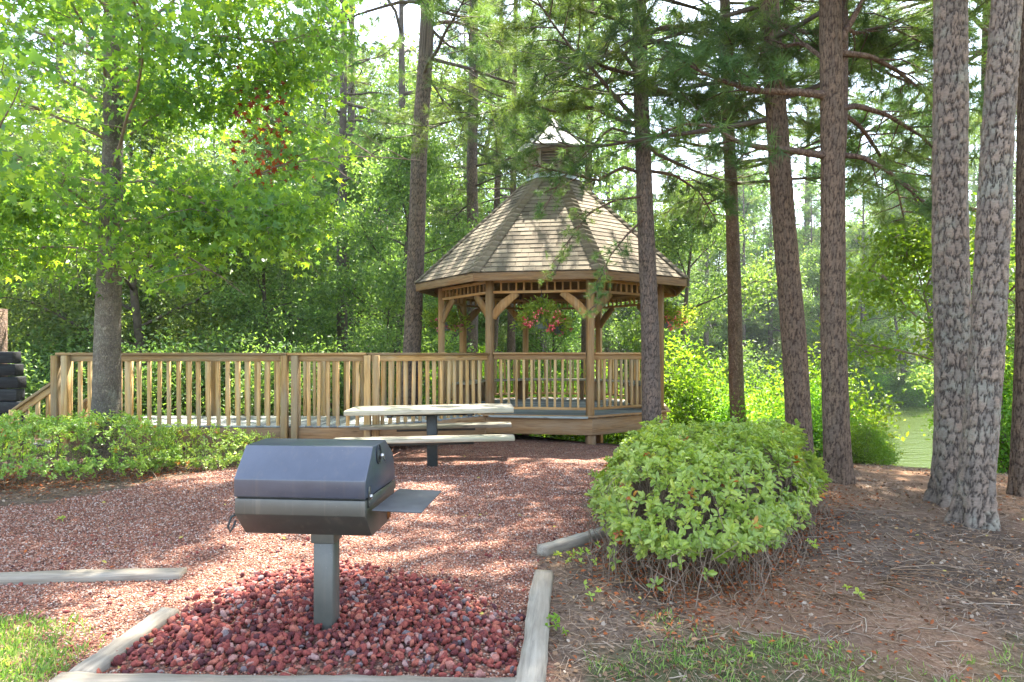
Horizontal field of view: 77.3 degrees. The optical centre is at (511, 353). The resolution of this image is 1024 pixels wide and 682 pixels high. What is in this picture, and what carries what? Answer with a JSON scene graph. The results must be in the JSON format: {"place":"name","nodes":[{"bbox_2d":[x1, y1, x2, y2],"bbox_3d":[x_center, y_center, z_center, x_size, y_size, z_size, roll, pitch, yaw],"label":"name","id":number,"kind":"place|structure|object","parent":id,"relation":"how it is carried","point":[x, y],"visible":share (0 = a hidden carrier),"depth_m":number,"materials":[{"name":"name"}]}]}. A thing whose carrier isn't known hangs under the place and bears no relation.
{"place":"outdoors","nodes":[
{"label":"outdoors","id":0,"kind":"place"},
{"bbox_2d":[0,462,607,679],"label":"pea gravel","id":1,"kind":"structure","parent":0,"point":[131,529],"depth_m":5.04,"materials":[{"name":"gravel"}]},
{"bbox_2d":[0,0,1016,296],"label":"sky","id":2,"kind":"structure","parent":0,"point":[390,26],"materials":[{"name":"white"}]},
{"bbox_2d":[0,302,1023,681],"bbox_3d":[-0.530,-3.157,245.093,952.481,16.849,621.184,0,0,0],"label":"ground","id":3,"kind":"structure","parent":0,"point":[532,450],"depth_m":4.08,"materials":[{"name":"soil"}]},
{"bbox_2d":[0,309,7,388],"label":"wooden pole","id":4,"kind":"object","parent":3,"relation":"on","point":[3,330],"visible":0.42,"depth_m":9.92,"materials":[{"name":"brown wood"}]},
{"bbox_2d":[0,352,27,449],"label":"timber wall","id":5,"kind":"structure","parent":3,"relation":"on","point":[11,376],"depth_m":9.51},
{"bbox_2d":[8,339,47,434],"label":"shrub","id":6,"kind":"object","parent":3,"relation":"on","point":[30,387],"visible":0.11,"depth_m":11.45,"materials":[{"name":"green plant"}]},
{"bbox_2d":[0,145,94,392],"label":"forest tree","id":7,"kind":"object","parent":3,"relation":"on","point":[15,342],"visible":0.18,"depth_m":14.94,"materials":[{"name":"green plant"}]},
{"bbox_2d":[0,155,94,364],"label":"forest tree","id":8,"kind":"object","parent":3,"relation":"on","point":[11,317],"visible":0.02,"depth_m":17.34,"materials":[{"name":"green plant"}]},
{"bbox_2d":[0,0,144,353],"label":"forest pine","id":9,"kind":"object","parent":3,"relation":"on","point":[21,70],"visible":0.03,"depth_m":25.86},
{"bbox_2d":[11,314,134,417],"bbox_3d":[-9.607,0.407,13.869,3.416,2.690,3.676,0,0,-12],"label":"shrub","id":10,"kind":"object","parent":3,"relation":"on","point":[45,372],"visible":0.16,"depth_m":13.41,"materials":[{"name":"green plant"}]},
{"bbox_2d":[3,3,161,328],"bbox_3d":[-14.116,-5.297,20.906,4.686,15.989,4.893,0,0,-18],"label":"forest pine","id":11,"kind":"object","parent":3,"relation":"on","point":[74,55],"visible":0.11,"depth_m":20.08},
{"bbox_2d":[32,10,142,353],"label":"forest pine","id":12,"kind":"object","parent":3,"relation":"on","point":[85,45],"visible":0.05,"depth_m":24.01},
{"bbox_2d":[0,567,186,584],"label":"landscape timber","id":13,"kind":"object","parent":3,"relation":"on","point":[90,575],"visible":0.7,"depth_m":4.09,"materials":[{"name":"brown wood"}]},
{"bbox_2d":[0,406,194,490],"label":"azalea hedge","id":14,"kind":"object","parent":3,"relation":"on","point":[23,430],"visible":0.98,"depth_m":7.36,"materials":[{"name":"green plant"}]},
{"bbox_2d":[14,136,232,383],"bbox_3d":[-9.463,-1.801,16.381,5.153,7.535,4.886,0,0,-40],"label":"forest tree","id":15,"kind":"object","parent":3,"relation":"on","point":[193,328],"visible":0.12,"depth_m":15.98,"materials":[{"name":"green plant"}]},
{"bbox_2d":[69,607,178,672],"bbox_3d":[-1.907,1.460,3.190,0.124,0.118,0.710,0,0,3],"label":"landscape timber","id":16,"kind":"object","parent":3,"relation":"on","point":[102,658],"visible":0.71,"depth_m":3.12,"materials":[{"name":"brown wood"}]},
{"bbox_2d":[0,38,283,413],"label":"forest tree","id":17,"kind":"object","parent":3,"relation":"on","point":[137,334],"visible":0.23,"depth_m":14.57,"materials":[{"name":"green plant"}]},
{"bbox_2d":[73,329,224,415],"bbox_3d":[-6.902,0.587,12.607,3.063,2.242,2.846,0,0,-30],"label":"shrub","id":18,"kind":"object","parent":3,"relation":"on","point":[154,390],"visible":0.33,"depth_m":12.43,"materials":[{"name":"green plant"}]},
{"bbox_2d":[122,313,277,415],"bbox_3d":[-6.263,0.424,13.725,3.676,2.690,3.416,0,0,16],"label":"shrub","id":19,"kind":"object","parent":3,"relation":"on","point":[215,345],"visible":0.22,"depth_m":13.53,"materials":[{"name":"green plant"}]},
{"bbox_2d":[133,419,275,472],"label":"azalea hedge","id":20,"kind":"object","parent":3,"relation":"on","point":[238,445],"visible":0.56,"depth_m":8.12,"materials":[{"name":"green plant"}]},
{"bbox_2d":[0,0,421,469],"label":"sweetgum tree","id":21,"kind":"object","parent":3,"relation":"on","point":[223,216],"visible":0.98,"depth_m":7.77,"materials":[{"name":"green plant"}]},
{"bbox_2d":[121,155,319,408],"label":"forest tree","id":22,"kind":"object","parent":3,"relation":"on","point":[207,265],"visible":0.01,"depth_m":23.63,"materials":[{"name":"green plant"}]},
{"bbox_2d":[9,353,489,455],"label":"wooden walkway","id":23,"kind":"structure","parent":3,"relation":"on","point":[56,391],"depth_m":9.19,"materials":[{"name":"brown wood"}]},
{"bbox_2d":[202,120,336,326],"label":"forest tree","id":24,"kind":"object","parent":3,"relation":"on","point":[242,144],"visible":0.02,"depth_m":26.52,"materials":[{"name":"green plant"}]},
{"bbox_2d":[145,99,394,383],"bbox_3d":[-8.292,-3.409,24.128,8.343,12.662,9.400,0,0,43],"label":"forest tree","id":25,"kind":"object","parent":3,"relation":"on","point":[262,145],"visible":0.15,"depth_m":23.73,"materials":[{"name":"green plant"}]},
{"bbox_2d":[192,144,360,381],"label":"forest tree","id":26,"kind":"object","parent":3,"relation":"on","point":[240,303],"visible":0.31,"depth_m":15.95,"materials":[{"name":"green plant"}]},
{"bbox_2d":[7,532,556,677],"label":"lava rocks","id":27,"kind":"object","parent":3,"relation":"on","point":[296,601],"visible":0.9,"depth_m":3.29,"materials":[{"name":"stone"}]},
{"bbox_2d":[49,671,515,681],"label":"landscape timber","id":28,"kind":"object","parent":3,"relation":"on","point":[78,676],"visible":1,"depth_m":2.74,"materials":[{"name":"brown wood"}]},
{"bbox_2d":[221,328,351,415],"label":"shrub","id":29,"kind":"object","parent":3,"relation":"on","point":[242,391],"visible":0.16,"depth_m":12.86,"materials":[{"name":"green plant"}]},
{"bbox_2d":[179,23,398,345],"bbox_3d":[-11.080,-7.105,33.993,12.006,20.736,10.229,0,0,8],"label":"forest tree","id":30,"kind":"object","parent":3,"relation":"on","point":[356,111],"visible":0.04,"depth_m":32.72,"materials":[{"name":"green plant"}]},
{"bbox_2d":[227,438,441,629],"bbox_3d":[-0.898,1.029,3.363,0.971,1.142,0.520,0,0,5],"label":"pedestal grill","id":31,"kind":"object","parent":3,"relation":"on","point":[326,494],"visible":0.99,"depth_m":3.17,"materials":[{"name":"paint"}]},
{"bbox_2d":[245,118,445,377],"bbox_3d":[-5.702,-2.523,22.410,7.986,10.758,7.089,0,0,16],"label":"forest tree","id":32,"kind":"object","parent":3,"relation":"on","point":[350,314],"visible":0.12,"depth_m":21.36,"materials":[{"name":"green plant"}]},
{"bbox_2d":[274,0,425,376],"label":"forest pine","id":33,"kind":"object","parent":3,"relation":"on","point":[343,121],"visible":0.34,"depth_m":19.38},
{"bbox_2d":[301,324,401,415],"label":"shrub","id":34,"kind":"object","parent":3,"relation":"on","point":[364,350],"visible":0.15,"depth_m":13.76,"materials":[{"name":"green plant"}]},
{"bbox_2d":[186,0,531,330],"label":"forest tree","id":35,"kind":"object","parent":3,"relation":"on","point":[401,58],"visible":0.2,"depth_m":25.73,"materials":[{"name":"green plant"}]},
{"bbox_2d":[278,0,451,326],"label":"forest pine","id":36,"kind":"object","parent":3,"relation":"on","point":[352,86],"visible":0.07,"depth_m":27.73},
{"bbox_2d":[279,67,458,351],"bbox_3d":[-7.413,-5.638,31.546,8.697,17.630,10.207,0,0,27],"label":"forest tree","id":37,"kind":"object","parent":3,"relation":"on","point":[391,105],"visible":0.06,"depth_m":31.34,"materials":[{"name":"green plant"}]},
{"bbox_2d":[335,322,452,404],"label":"shrub","id":38,"kind":"object","parent":3,"relation":"on","point":[423,391],"visible":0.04,"depth_m":15.92,"materials":[{"name":"green plant"}]},
{"bbox_2d":[306,116,503,415],"bbox_3d":[-2.895,-2.021,16.350,5.384,8.171,6.066,0,0,-42],"label":"forest tree","id":39,"kind":"object","parent":3,"relation":"on","point":[394,191],"visible":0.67,"depth_m":16.04,"materials":[{"name":"green plant"}]},
{"bbox_2d":[334,47,481,315],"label":"forest tree","id":40,"kind":"object","parent":3,"relation":"on","point":[397,85],"visible":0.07,"depth_m":33.24,"materials":[{"name":"green plant"}]},
{"bbox_2d":[334,403,514,466],"bbox_3d":[-1.065,1.085,8.300,2.174,0.791,1.675,-1,0,-3],"label":"picnic table","id":41,"kind":"object","parent":3,"relation":"on","point":[432,440],"visible":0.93,"depth_m":8.00,"materials":[{"name":"brown wood"}]},
{"bbox_2d":[280,0,594,404],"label":"pine tree","id":42,"kind":"object","parent":3,"relation":"on","point":[429,22],"visible":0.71,"depth_m":13.05,"materials":[{"name":"green plant"}]},
{"bbox_2d":[393,169,520,384],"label":"forest tree","id":43,"kind":"object","parent":3,"relation":"on","point":[480,316],"visible":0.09,"depth_m":25.11,"materials":[{"name":"green plant"}]},
{"bbox_2d":[426,0,506,244],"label":"forest pine","id":44,"kind":"object","parent":3,"relation":"on","point":[448,33],"visible":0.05,"depth_m":35.83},
{"bbox_2d":[424,0,530,373],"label":"pine tree","id":45,"kind":"object","parent":3,"relation":"on","point":[497,184],"visible":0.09,"depth_m":21.86,"materials":[{"name":"green plant"}]},
{"bbox_2d":[411,17,548,351],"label":"forest tree","id":46,"kind":"object","parent":3,"relation":"on","point":[453,151],"visible":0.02,"depth_m":31.00,"materials":[{"name":"green plant"}]},
{"bbox_2d":[391,0,571,379],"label":"pine tree","id":47,"kind":"object","parent":3,"relation":"on","point":[473,165],"visible":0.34,"depth_m":17.32,"materials":[{"name":"green plant"}]},
{"bbox_2d":[451,304,531,386],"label":"forest tree","id":48,"kind":"object","parent":3,"relation":"on","point":[501,345],"visible":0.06,"depth_m":26.38,"materials":[{"name":"green plant"}]},
{"bbox_2d":[425,0,581,396],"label":"pine tree","id":49,"kind":"object","parent":3,"relation":"on","point":[510,339],"visible":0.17,"depth_m":19.91,"materials":[{"name":"green plant"}]},
{"bbox_2d":[0,607,1023,681],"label":"grass","id":50,"kind":"structure","parent":3,"relation":"on","point":[46,654],"depth_m":3.06,"materials":[{"name":"plant"}]},
{"bbox_2d":[0,450,1023,681],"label":"pine straw","id":51,"kind":"object","parent":3,"relation":"on","point":[865,590],"visible":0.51,"depth_m":3.76,"materials":[{"name":"plant"}]},
{"bbox_2d":[0,455,1023,681],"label":"fallen leaves","id":52,"kind":"object","parent":3,"relation":"on","point":[998,676],"visible":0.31,"depth_m":4.13,"materials":[{"name":"plant"}]},
{"bbox_2d":[476,344,552,436],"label":"shrub","id":53,"kind":"object","parent":3,"relation":"on","point":[498,396],"visible":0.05,"depth_m":17.69,"materials":[{"name":"green plant"}]},
{"bbox_2d":[516,569,553,681],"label":"landscape timber","id":54,"kind":"object","parent":3,"relation":"on","point":[532,664],"visible":0.86,"depth_m":3.21,"materials":[{"name":"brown wood"}]},
{"bbox_2d":[483,304,595,389],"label":"forest tree","id":55,"kind":"object","parent":3,"relation":"on","point":[563,339],"visible":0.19,"depth_m":26.36,"materials":[{"name":"green plant"}]},
{"bbox_2d":[414,118,688,444],"bbox_3d":[0.809,-1.085,12.826,5.138,7.271,5.138,0,0,-35],"label":"gazebo","id":56,"kind":"object","parent":3,"relation":"on","point":[497,255],"visible":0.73,"depth_m":11.12,"materials":[{"name":"brown wood"}]},
{"bbox_2d":[421,302,473,334],"bbox_3d":[-1.413,-0.727,13.136,0.963,0.687,1.095,0,0,-41],"label":"hanging basket","id":57,"kind":"object","parent":56,"relation":"hanging from","point":[451,321],"visible":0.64,"depth_m":13.10,"materials":[{"name":"plastic"}]},
{"bbox_2d":[509,289,573,333],"bbox_3d":[0.486,-0.697,10.653,1.072,0.745,0.851,0,0,0],"label":"hanging basket","id":58,"kind":"object","parent":56,"relation":"hanging from","point":[541,314],"visible":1,"depth_m":10.47,"materials":[{"name":"plastic"}]},
{"bbox_2d":[636,300,703,330],"bbox_3d":[3.068,-0.746,12.511,1.205,0.648,1.021,0,0,0],"label":"hanging basket","id":59,"kind":"object","parent":56,"relation":"hanging from","point":[673,316],"visible":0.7,"depth_m":12.31,"materials":[{"name":"plastic"}]},
{"bbox_2d":[521,360,594,441],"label":"shrub","id":60,"kind":"object","parent":3,"relation":"on","point":[566,437],"visible":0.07,"depth_m":19.27,"materials":[{"name":"green plant"}]},
{"bbox_2d":[537,527,608,556],"bbox_3d":[0.522,1.440,4.888,0.833,0.117,0.106,0,0,-42],"label":"landscape timber","id":61,"kind":"object","parent":3,"relation":"on","point":[580,540],"visible":0.62,"depth_m":4.75,"materials":[{"name":"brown wood"}]},
{"bbox_2d":[431,0,724,303],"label":"forest tree","id":62,"kind":"object","parent":3,"relation":"on","point":[609,164],"visible":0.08,"depth_m":23.78,"materials":[{"name":"green plant"}]},
{"bbox_2d":[512,0,675,395],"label":"pine tree","id":63,"kind":"object","parent":3,"relation":"on","point":[583,321],"visible":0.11,"depth_m":19.85,"materials":[{"name":"green plant"}]},
{"bbox_2d":[564,365,631,444],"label":"shrub","id":64,"kind":"object","parent":3,"relation":"on","point":[608,438],"visible":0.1,"depth_m":18.24,"materials":[{"name":"green plant"}]},
{"bbox_2d":[354,0,861,427],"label":"pine tree","id":65,"kind":"object","parent":3,"relation":"on","point":[536,56],"visible":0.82,"depth_m":9.42,"materials":[{"name":"green plant"}]},
{"bbox_2d":[602,300,673,379],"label":"forest tree","id":66,"kind":"object","parent":3,"relation":"on","point":[625,314],"visible":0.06,"depth_m":48.45,"materials":[{"name":"green plant"}]},
{"bbox_2d":[606,332,717,443],"bbox_3d":[3.724,1.373,16.605,3.644,4.097,3.455,0,0,15],"label":"shrub","id":67,"kind":"object","parent":3,"relation":"on","point":[667,385],"visible":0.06,"depth_m":16.09,"materials":[{"name":"green plant"}]},
{"bbox_2d":[637,236,726,371],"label":"forest tree","id":68,"kind":"object","parent":3,"relation":"on","point":[693,341],"visible":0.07,"depth_m":48.94,"materials":[{"name":"green plant"}]},
{"bbox_2d":[667,250,722,372],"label":"forest tree","id":69,"kind":"object","parent":3,"relation":"on","point":[711,335],"visible":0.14,"depth_m":47.29,"materials":[{"name":"green plant"}]},
{"bbox_2d":[581,166,817,441],"bbox_3d":[4.908,-0.814,19.101,6.239,9.469,7.029,0,0,-1],"label":"forest tree","id":70,"kind":"object","parent":3,"relation":"on","point":[667,241],"visible":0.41,"depth_m":18.73,"materials":[{"name":"green plant"}]},
{"bbox_2d":[564,414,838,609],"bbox_3d":[1.642,0.998,5.608,2.198,0.952,4.398,0,0,27],"label":"azalea hedge","id":71,"kind":"object","parent":3,"relation":"on","point":[693,475],"visible":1,"depth_m":4.32,"materials":[{"name":"green plant"}]},
{"bbox_2d":[667,225,765,371],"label":"forest tree","id":72,"kind":"object","parent":3,"relation":"on","point":[702,264],"visible":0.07,"depth_m":53.29,"materials":[{"name":"green plant"}]},
{"bbox_2d":[674,132,764,380],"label":"forest pine","id":73,"kind":"object","parent":3,"relation":"on","point":[706,332],"visible":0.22,"depth_m":45.05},
{"bbox_2d":[664,329,781,429],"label":"shrub","id":74,"kind":"object","parent":3,"relation":"on","point":[689,402],"visible":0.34,"depth_m":13.86,"materials":[{"name":"green plant"}]},
{"bbox_2d":[701,382,773,426],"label":"shrub","id":75,"kind":"object","parent":3,"relation":"on","point":[723,417],"visible":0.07,"depth_m":12.59,"materials":[{"name":"green plant"}]},
{"bbox_2d":[494,0,990,453],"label":"pine tree","id":76,"kind":"object","parent":3,"relation":"on","point":[797,401],"visible":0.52,"depth_m":8.61,"materials":[{"name":"green plant"}]},
{"bbox_2d":[705,364,783,420],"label":"shrub","id":77,"kind":"object","parent":3,"relation":"on","point":[776,391],"visible":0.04,"depth_m":13.29,"materials":[{"name":"green plant"}]},
{"bbox_2d":[709,261,780,375],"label":"forest tree","id":78,"kind":"object","parent":3,"relation":"on","point":[760,335],"visible":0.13,"depth_m":52.23,"materials":[{"name":"green plant"}]},
{"bbox_2d":[715,164,779,375],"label":"forest pine","id":79,"kind":"object","parent":3,"relation":"on","point":[750,267],"visible":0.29,"depth_m":49.38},
{"bbox_2d":[694,158,808,360],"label":"forest tree","id":80,"kind":"object","parent":3,"relation":"on","point":[748,207],"visible":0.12,"depth_m":58.09,"materials":[{"name":"green plant"}]},
{"bbox_2d":[556,0,987,484],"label":"pine tree","id":81,"kind":"object","parent":3,"relation":"on","point":[833,53],"visible":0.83,"depth_m":7.21,"materials":[{"name":"green plant"}]},
{"bbox_2d":[570,0,981,423],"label":"pine tree","id":82,"kind":"object","parent":3,"relation":"on","point":[806,132],"visible":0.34,"depth_m":12.21,"materials":[{"name":"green plant"}]},
{"bbox_2d":[745,174,807,385],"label":"forest pine","id":83,"kind":"object","parent":3,"relation":"on","point":[770,345],"visible":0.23,"depth_m":51.68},
{"bbox_2d":[759,168,820,347],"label":"forest pine","id":84,"kind":"object","parent":3,"relation":"on","point":[814,212],"visible":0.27,"depth_m":52.87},
{"bbox_2d":[747,25,855,293],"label":"forest pine","id":85,"kind":"object","parent":3,"relation":"on","point":[814,202],"visible":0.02,"depth_m":60.22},
{"bbox_2d":[739,357,876,460],"bbox_3d":[4.934,1.050,10.674,1.992,1.988,2.036,0,0,-43],"label":"shrub","id":86,"kind":"object","parent":3,"relation":"on","point":[817,426],"visible":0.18,"depth_m":10.51,"materials":[{"name":"green plant"}]},
{"bbox_2d":[796,185,820,357],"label":"forest pine","id":87,"kind":"object","parent":3,"relation":"on","point":[805,207],"visible":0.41,"depth_m":50.67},
{"bbox_2d":[772,220,865,358],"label":"forest tree","id":88,"kind":"object","parent":3,"relation":"on","point":[800,249],"visible":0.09,"depth_m":54.72,"materials":[{"name":"green plant"}]},
{"bbox_2d":[732,342,910,464],"bbox_3d":[5.615,1.023,11.771,2.926,2.858,2.863,0,0,24],"label":"shrub","id":89,"kind":"object","parent":3,"relation":"on","point":[872,412],"visible":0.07,"depth_m":11.44,"materials":[{"name":"green plant"}]},
{"bbox_2d":[759,243,893,405],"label":"forest tree","id":90,"kind":"object","parent":3,"relation":"on","point":[812,304],"visible":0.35,"depth_m":46.48,"materials":[{"name":"green plant"}]},
{"bbox_2d":[793,158,870,231],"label":"forest tree","id":91,"kind":"object","parent":3,"relation":"on","point":[854,217],"visible":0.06,"depth_m":77.57,"materials":[{"name":"green plant"}]},
{"bbox_2d":[808,245,906,384],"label":"forest tree","id":92,"kind":"object","parent":3,"relation":"on","point":[850,259],"visible":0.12,"depth_m":48.84,"materials":[{"name":"green plant"}]},
{"bbox_2d":[814,216,900,351],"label":"forest tree","id":93,"kind":"object","parent":3,"relation":"on","point":[857,226],"visible":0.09,"depth_m":56.51,"materials":[{"name":"green plant"}]},
{"bbox_2d":[813,170,925,379],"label":"forest pine","id":94,"kind":"object","parent":3,"relation":"on","point":[853,211],"visible":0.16,"depth_m":47.12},
{"bbox_2d":[849,351,896,405],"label":"shrub","id":95,"kind":"object","parent":3,"relation":"on","point":[874,376],"visible":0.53,"depth_m":46.66,"materials":[{"name":"green plant"}]},
{"bbox_2d":[850,412,897,465],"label":"shrub","id":96,"kind":"object","parent":3,"relation":"on","point":[863,451],"visible":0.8,"depth_m":8.76,"materials":[{"name":"green plant"}]},
{"bbox_2d":[851,419,906,466],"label":"shrub","id":97,"kind":"object","parent":3,"relation":"on","point":[884,444],"visible":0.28,"depth_m":9.22,"materials":[{"name":"green plant"}]},
{"bbox_2d":[846,248,933,404],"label":"forest tree","id":98,"kind":"object","parent":3,"relation":"on","point":[900,355],"visible":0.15,"depth_m":46.75,"materials":[{"name":"green plant"}]},
{"bbox_2d":[872,367,929,406],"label":"shrub","id":99,"kind":"object","parent":3,"relation":"on","point":[897,386],"visible":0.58,"depth_m":45.97,"materials":[{"name":"green plant"}]},
{"bbox_2d":[788,0,1016,308],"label":"pine tree","id":100,"kind":"object","parent":3,"relation":"on","point":[985,29],"visible":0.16,"depth_m":11.01,"materials":[{"name":"green plant"}]},
{"bbox_2d":[883,362,933,405],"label":"shrub","id":101,"kind":"object","parent":3,"relation":"on","point":[921,391],"visible":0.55,"depth_m":45.92,"materials":[{"name":"green plant"}]},
{"bbox_2d":[807,192,1015,406],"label":"young tree","id":102,"kind":"object","parent":3,"relation":"on","point":[905,245],"visible":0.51,"depth_m":10.00,"materials":[{"name":"green plant"}]},
{"bbox_2d":[872,221,1014,471],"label":"forest tree","id":103,"kind":"object","parent":3,"relation":"on","point":[1011,264],"visible":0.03,"depth_m":15.09,"materials":[{"name":"green plant"}]},
{"bbox_2d":[923,0,970,507],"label":"pine tree","id":104,"kind":"object","parent":3,"relation":"on","point":[950,240],"visible":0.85,"depth_m":6.04,"materials":[{"name":"grey plant"}]},
{"bbox_2d":[913,330,1014,474],"bbox_3d":[7.268,0.876,9.570,2.186,2.458,2.073,0,0,17],"label":"shrub","id":105,"kind":"object","parent":3,"relation":"on","point":[1005,436],"visible":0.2,"depth_m":9.35,"materials":[{"name":"green plant"}]},
{"bbox_2d":[943,0,1022,530],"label":"pine tree","id":106,"kind":"object","parent":3,"relation":"on","point":[973,505],"visible":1,"depth_m":5.35,"materials":[{"name":"grey plant"}]},
{"bbox_2d":[1006,0,1023,496],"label":"pine tree","id":107,"kind":"object","parent":3,"relation":"on","point":[1015,484],"visible":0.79,"depth_m":6.57,"materials":[{"name":"brown plant"}]},
{"bbox_2d":[766,405,933,468],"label":"water","id":108,"kind":"structure","parent":0,"point":[917,447],"depth_m":30.11,"materials":[{"name":"green liquid"}]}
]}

